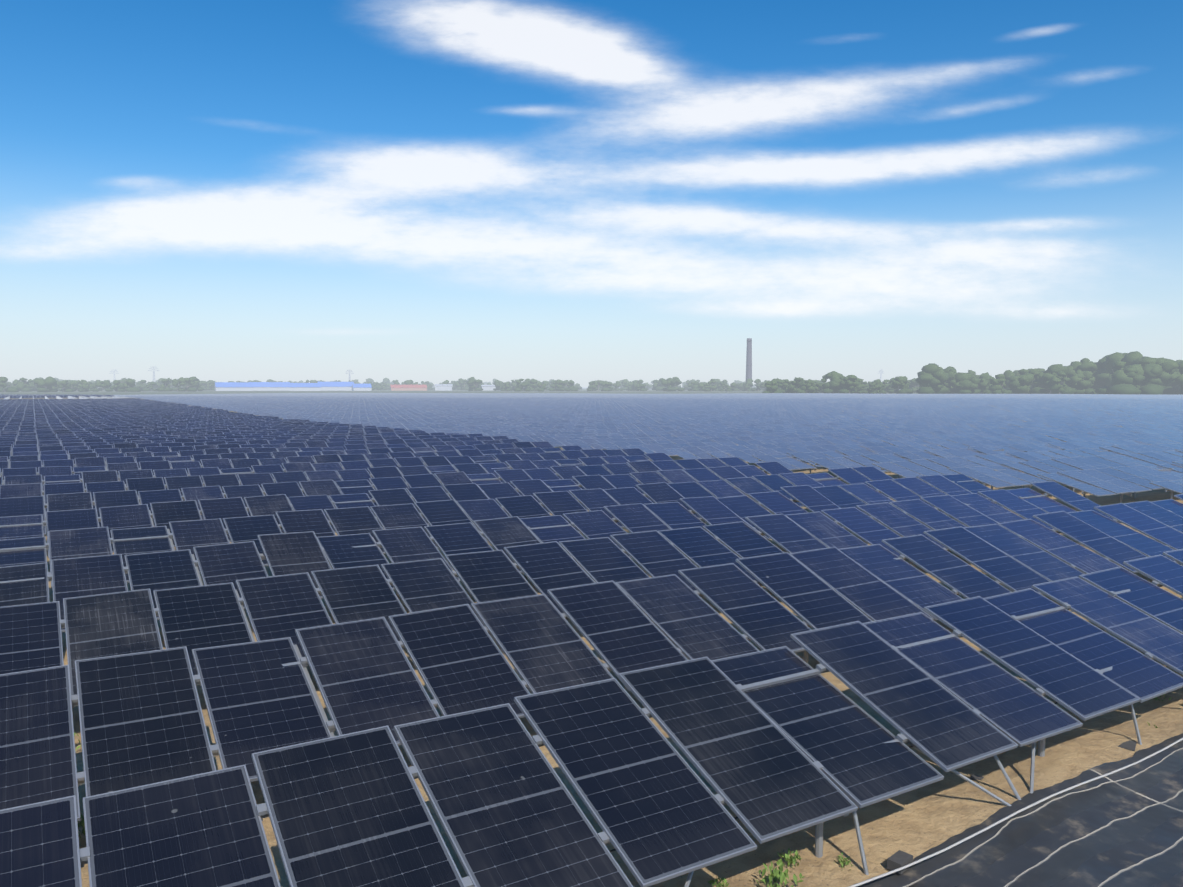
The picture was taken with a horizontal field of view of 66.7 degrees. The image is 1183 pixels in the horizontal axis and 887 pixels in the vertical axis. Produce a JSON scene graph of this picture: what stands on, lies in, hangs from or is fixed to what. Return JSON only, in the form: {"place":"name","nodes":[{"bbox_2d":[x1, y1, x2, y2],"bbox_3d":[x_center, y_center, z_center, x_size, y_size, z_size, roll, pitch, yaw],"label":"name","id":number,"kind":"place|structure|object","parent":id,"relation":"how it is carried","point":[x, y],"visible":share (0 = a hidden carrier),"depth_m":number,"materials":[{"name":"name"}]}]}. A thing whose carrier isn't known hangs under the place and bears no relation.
{"place":"outdoors","nodes":[
{"label":"outdoors","id":0,"kind":"place"},
{"bbox_2d":[0,394,554,459],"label":"solar panels","id":1,"kind":"object","parent":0,"point":[31,425],"visible":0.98,"depth_m":62.10,"materials":[{"name":"blue glass"}]},
{"bbox_2d":[0,387,1182,886],"bbox_3d":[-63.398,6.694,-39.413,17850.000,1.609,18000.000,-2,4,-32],"label":"ground","id":2,"kind":"structure","parent":0,"point":[1124,827],"depth_m":7.92,"materials":[{"name":"brown soil"}]},
{"bbox_2d":[4,396,118,398],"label":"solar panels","id":3,"kind":"object","parent":2,"relation":"on","point":[71,397],"visible":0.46,"depth_m":265.02,"materials":[{"name":"grey"}]},
{"bbox_2d":[215,384,499,390],"bbox_3d":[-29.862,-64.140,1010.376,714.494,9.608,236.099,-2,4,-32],"label":"shed walls","id":4,"kind":"structure","parent":2,"relation":"on","point":[443,387],"depth_m":927.48,"materials":[{"name":"white metal"}]},
{"bbox_2d":[214,382,371,387],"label":"warehouse roof","id":5,"kind":"structure","parent":4,"relation":"on","point":[279,384],"depth_m":926.05,"materials":[{"name":"metal"}]},
{"bbox_2d":[390,386,426,390],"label":"house walls","id":6,"kind":"structure","parent":2,"relation":"on","point":[408,389],"depth_m":971.48,"materials":[{"name":"brick"}]},
{"bbox_2d":[390,385,426,387],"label":"building roof","id":7,"kind":"structure","parent":6,"relation":"on","point":[408,386],"depth_m":973.09,"materials":[{"name":"metal"}]},
{"bbox_2d":[110,366,883,381],"bbox_3d":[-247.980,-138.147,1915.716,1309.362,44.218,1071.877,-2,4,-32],"label":"power pylons","id":8,"kind":"object","parent":2,"relation":"on","point":[153,367],"visible":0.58,"depth_m":1705.06,"materials":[{"name":"silver metal"}]},
{"bbox_2d":[3,370,1113,393],"bbox_3d":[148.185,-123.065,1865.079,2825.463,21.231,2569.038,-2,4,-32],"label":"tree trunks","id":9,"kind":"object","parent":2,"relation":"on","point":[527,382],"visible":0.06,"depth_m":778.43,"materials":[{"name":"brown plant"}]},
{"bbox_2d":[0,351,1182,394],"bbox_3d":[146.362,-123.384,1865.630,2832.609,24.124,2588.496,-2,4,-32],"label":"tree foliage","id":10,"kind":"object","parent":9,"relation":"on","point":[1136,372],"visible":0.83,"depth_m":540.27,"materials":[{"name":"green plant"}]},
{"bbox_2d":[0,449,1171,886],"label":"support frame","id":11,"kind":"object","parent":2,"relation":"on","point":[262,807],"visible":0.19,"depth_m":9.31,"materials":[{"name":"metal"}]},
{"bbox_2d":[0,445,1182,886],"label":"solar panels","id":12,"kind":"object","parent":11,"relation":"on","point":[166,803],"visible":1,"depth_m":9.85,"materials":[{"name":"blue glass"}]},
{"bbox_2d":[609,666,1167,851],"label":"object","id":13,"kind":"object","parent":11,"relation":"attached to","point":[612,850],"visible":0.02,"depth_m":6.85,"materials":[{"name":"black"}]},
{"bbox_2d":[74,694,1170,886],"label":"weeds","id":14,"kind":"object","parent":2,"relation":"on","point":[776,874],"visible":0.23,"depth_m":6.95,"materials":[{"name":"green plant"}]},
{"bbox_2d":[746,338,751,379],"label":"chimney","id":15,"kind":"object","parent":2,"relation":"on","point":[749,360],"visible":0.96,"depth_m":1468.15,"materials":[{"name":"concrete"}]},
{"bbox_2d":[711,449,1175,502],"bbox_3d":[22.090,1.190,37.795,23.852,1.540,24.503,-2,4,-32],"label":"mounting","id":16,"kind":"object","parent":2,"relation":"on","point":[1128,494],"visible":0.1,"depth_m":31.72,"materials":[{"name":"metal"}]},
{"bbox_2d":[706,445,1182,496],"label":"solar panels","id":17,"kind":"object","parent":16,"relation":"on","point":[1114,473],"visible":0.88,"depth_m":34.57,"materials":[{"name":"blue glass"}]},
{"bbox_2d":[887,740,1136,873],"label":"debris stones","id":18,"kind":"object","parent":2,"relation":"on","point":[898,859],"visible":0.49,"depth_m":7.19,"materials":[{"name":"grey stone"}]},
{"bbox_2d":[848,737,1182,886],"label":"edge cable","id":19,"kind":"object","parent":2,"relation":"on","point":[988,827],"visible":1,"depth_m":7.70,"materials":[{"name":"grey plastic"}]},
{"bbox_2d":[0,0,1182,386],"label":"sky","id":20,"kind":"structure","parent":0,"point":[582,192],"materials":[{"name":"blue"}]},
{"bbox_2d":[114,393,1182,462],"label":"solar panels","id":21,"kind":"object","parent":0,"point":[742,426],"visible":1,"depth_m":98.43,"materials":[{"name":"glass"}]}
]}

